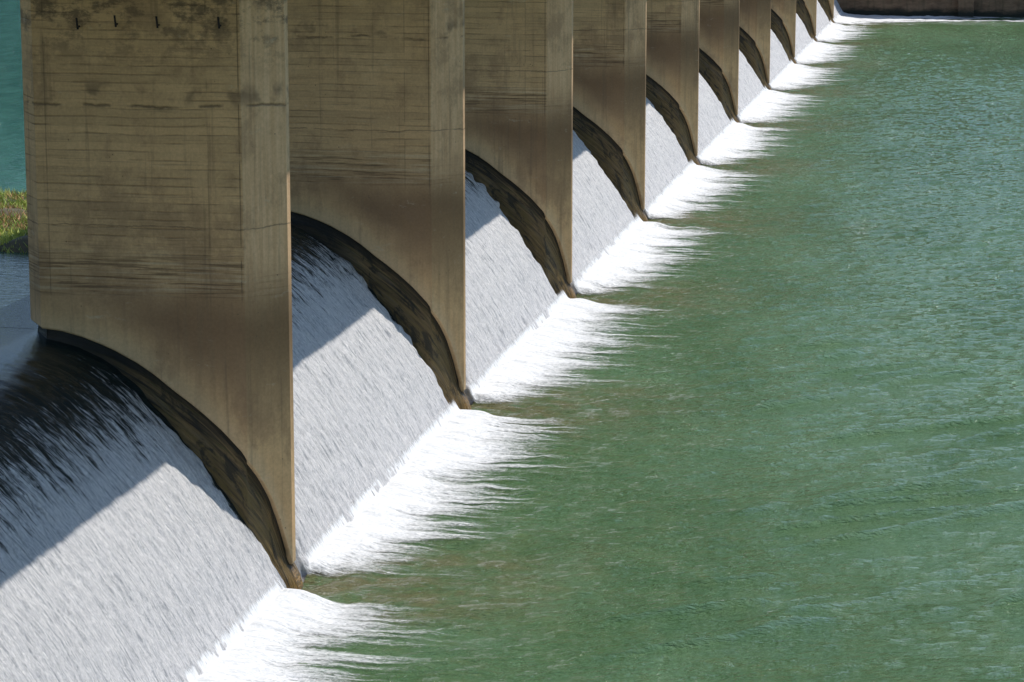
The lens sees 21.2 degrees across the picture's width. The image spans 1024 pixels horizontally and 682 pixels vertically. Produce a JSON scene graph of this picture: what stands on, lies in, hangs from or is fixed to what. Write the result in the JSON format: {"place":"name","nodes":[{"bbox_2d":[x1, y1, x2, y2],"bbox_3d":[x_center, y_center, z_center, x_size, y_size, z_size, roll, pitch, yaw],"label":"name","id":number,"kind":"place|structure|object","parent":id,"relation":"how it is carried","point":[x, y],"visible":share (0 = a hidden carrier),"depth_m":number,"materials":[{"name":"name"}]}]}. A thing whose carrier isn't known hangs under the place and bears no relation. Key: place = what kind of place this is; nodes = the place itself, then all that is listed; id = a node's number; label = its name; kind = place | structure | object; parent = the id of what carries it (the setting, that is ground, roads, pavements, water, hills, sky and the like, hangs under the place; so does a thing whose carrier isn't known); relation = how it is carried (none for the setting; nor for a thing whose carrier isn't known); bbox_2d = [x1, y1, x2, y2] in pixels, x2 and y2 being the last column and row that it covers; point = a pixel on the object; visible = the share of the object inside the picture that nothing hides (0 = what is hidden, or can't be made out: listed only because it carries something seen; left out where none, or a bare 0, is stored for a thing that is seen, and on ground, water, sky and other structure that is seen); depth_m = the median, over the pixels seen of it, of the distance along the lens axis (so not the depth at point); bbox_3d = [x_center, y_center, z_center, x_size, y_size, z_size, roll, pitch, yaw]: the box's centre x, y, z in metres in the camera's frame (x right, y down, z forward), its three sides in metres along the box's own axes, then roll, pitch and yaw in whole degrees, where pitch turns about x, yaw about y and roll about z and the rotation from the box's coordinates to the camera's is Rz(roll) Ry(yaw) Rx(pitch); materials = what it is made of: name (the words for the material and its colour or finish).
{"place":"outdoors","nodes":[
{"label":"outdoors","id":0,"kind":"place"},
{"bbox_2d":[0,188,28,252],"bbox_3d":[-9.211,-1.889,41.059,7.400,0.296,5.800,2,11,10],"label":"grassy bank","id":1,"kind":"structure","parent":0,"point":[22,241],"depth_m":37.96,"materials":[{"name":"green plant"}]},
{"bbox_2d":[0,0,29,308],"bbox_3d":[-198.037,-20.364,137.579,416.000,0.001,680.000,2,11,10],"label":"reservoir","id":2,"kind":"object","parent":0,"point":[14,278],"depth_m":52.24,"materials":[{"name":"teal liquid"}]},
{"bbox_2d":[0,327,286,681],"bbox_3d":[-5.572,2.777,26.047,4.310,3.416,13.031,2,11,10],"label":"cascading water","id":3,"kind":"structure","parent":0,"point":[132,549],"depth_m":28.87,"materials":[{"name":"white liquid"}]},
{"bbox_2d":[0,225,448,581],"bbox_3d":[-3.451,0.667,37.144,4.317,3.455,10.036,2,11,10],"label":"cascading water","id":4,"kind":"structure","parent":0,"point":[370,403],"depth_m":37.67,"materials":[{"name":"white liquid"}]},
{"bbox_2d":[464,170,557,404],"bbox_3d":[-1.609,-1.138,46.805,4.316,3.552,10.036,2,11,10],"label":"cascading water","id":5,"kind":"structure","parent":0,"point":[511,295],"depth_m":47.49,"materials":[{"name":"white liquid"}]},
{"bbox_2d":[570,130,634,294],"bbox_3d":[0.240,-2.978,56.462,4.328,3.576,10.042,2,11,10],"label":"cascading water","id":6,"kind":"structure","parent":0,"point":[602,216],"depth_m":57.15,"materials":[{"name":"white liquid"}]},
{"bbox_2d":[276,16,1023,681],"bbox_3d":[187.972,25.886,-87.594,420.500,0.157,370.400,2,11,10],"label":"river","id":7,"kind":"structure","parent":0,"point":[782,440],"depth_m":39.33,"materials":[{"name":"green liquid"}]},
{"bbox_2d":[174,10,1022,681],"bbox_3d":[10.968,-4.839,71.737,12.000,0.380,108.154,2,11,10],"label":"foam","id":8,"kind":"object","parent":7,"relation":"on","point":[278,622],"visible":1,"depth_m":39.74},
{"bbox_2d":[837,0,1023,17],"bbox_3d":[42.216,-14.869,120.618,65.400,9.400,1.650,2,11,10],"label":"abutment wall","id":9,"kind":"structure","parent":7,"relation":"in","point":[985,8],"depth_m":124.43,"materials":[{"name":"concrete"}]},
{"bbox_2d":[643,98,689,218],"bbox_3d":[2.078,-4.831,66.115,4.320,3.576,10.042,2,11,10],"label":"cascading water","id":10,"kind":"structure","parent":0,"point":[666,161],"depth_m":67.03,"materials":[{"name":"white liquid"}]},
{"bbox_2d":[696,73,730,164],"bbox_3d":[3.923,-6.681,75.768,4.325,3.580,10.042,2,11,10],"label":"cascading water","id":11,"kind":"structure","parent":0,"point":[713,120],"depth_m":76.61,"materials":[{"name":"white liquid"}]},
{"bbox_2d":[737,50,766,122],"bbox_3d":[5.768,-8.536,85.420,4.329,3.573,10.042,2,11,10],"label":"cascading water","id":12,"kind":"structure","parent":0,"point":[750,85],"depth_m":86.48,"materials":[{"name":"white liquid"}]},
{"bbox_2d":[769,30,790,89],"bbox_3d":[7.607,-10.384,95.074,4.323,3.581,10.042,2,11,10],"label":"cascading water","id":13,"kind":"structure","parent":0,"point":[779,60],"depth_m":96.37,"materials":[{"name":"white liquid"}]},
{"bbox_2d":[794,13,813,63],"bbox_3d":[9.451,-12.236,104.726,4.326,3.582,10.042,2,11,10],"label":"cascading water","id":14,"kind":"structure","parent":0,"point":[802,38],"depth_m":105.89,"materials":[{"name":"white liquid"}]},
{"bbox_2d":[815,0,830,41],"bbox_3d":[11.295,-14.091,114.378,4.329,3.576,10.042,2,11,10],"label":"cascading water","id":15,"kind":"structure","parent":0,"point":[822,20],"depth_m":115.42,"materials":[{"name":"white liquid"}]},
{"bbox_2d":[833,0,841,21],"bbox_3d":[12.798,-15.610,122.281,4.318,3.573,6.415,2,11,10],"label":"cascading water","id":16,"kind":"structure","parent":0,"point":[837,9],"depth_m":123.54,"materials":[{"name":"white liquid"}]},
{"label":"ground","id":17,"kind":"structure","parent":0,"visible":0},
{"bbox_3d":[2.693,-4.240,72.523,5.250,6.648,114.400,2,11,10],"label":"spillway weir","id":18,"kind":"object","parent":17,"relation":"on","visible":0},
{"bbox_2d":[20,0,303,589],"bbox_3d":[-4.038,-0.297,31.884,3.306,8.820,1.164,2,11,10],"label":"bridge pier","id":19,"kind":"structure","parent":18,"relation":"on","point":[157,154],"depth_m":31.20,"materials":[{"name":"concrete"}]},
{"bbox_2d":[287,0,470,409],"bbox_3d":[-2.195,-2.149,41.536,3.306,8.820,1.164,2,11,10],"label":"bridge pier","id":20,"kind":"structure","parent":18,"relation":"on","point":[377,135],"depth_m":40.90,"materials":[{"name":"concrete"}]},
{"bbox_2d":[465,0,575,298],"bbox_3d":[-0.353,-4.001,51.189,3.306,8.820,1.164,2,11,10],"label":"bridge pier","id":21,"kind":"structure","parent":18,"relation":"on","point":[519,109],"depth_m":50.61,"materials":[{"name":"concrete"}]},
{"bbox_2d":[573,0,647,221],"bbox_3d":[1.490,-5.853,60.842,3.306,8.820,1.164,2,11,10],"label":"bridge pier","id":22,"kind":"structure","parent":18,"relation":"on","point":[609,82],"depth_m":60.32,"materials":[{"name":"concrete"}]},
{"bbox_2d":[646,0,699,164],"bbox_3d":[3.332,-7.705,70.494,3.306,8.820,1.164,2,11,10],"label":"bridge pier","id":23,"kind":"structure","parent":18,"relation":"on","point":[672,63],"depth_m":70.03,"materials":[{"name":"concrete"}]},
{"bbox_2d":[699,0,739,122],"bbox_3d":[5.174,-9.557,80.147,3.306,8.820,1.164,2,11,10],"label":"bridge pier","id":24,"kind":"structure","parent":18,"relation":"on","point":[719,46],"depth_m":79.75,"materials":[{"name":"concrete"}]},
{"bbox_2d":[739,0,770,89],"bbox_3d":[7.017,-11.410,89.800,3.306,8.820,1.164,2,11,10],"label":"bridge pier","id":25,"kind":"structure","parent":18,"relation":"on","point":[754,30],"depth_m":89.50,"materials":[{"name":"concrete"}]},
{"bbox_2d":[771,0,796,63],"bbox_3d":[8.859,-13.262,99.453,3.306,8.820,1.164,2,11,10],"label":"bridge pier","id":26,"kind":"structure","parent":18,"relation":"on","point":[783,20],"depth_m":99.18,"materials":[{"name":"concrete"}]},
{"bbox_2d":[796,0,816,41],"bbox_3d":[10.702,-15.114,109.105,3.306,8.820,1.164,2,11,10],"label":"bridge pier","id":27,"kind":"structure","parent":18,"relation":"on","point":[806,11],"depth_m":108.94,"materials":[{"name":"concrete"}]},
{"bbox_2d":[818,0,834,22],"bbox_3d":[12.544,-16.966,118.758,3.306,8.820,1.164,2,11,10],"label":"bridge pier","id":28,"kind":"structure","parent":18,"relation":"on","point":[827,6],"depth_m":118.73,"materials":[{"name":"concrete"}]}
]}

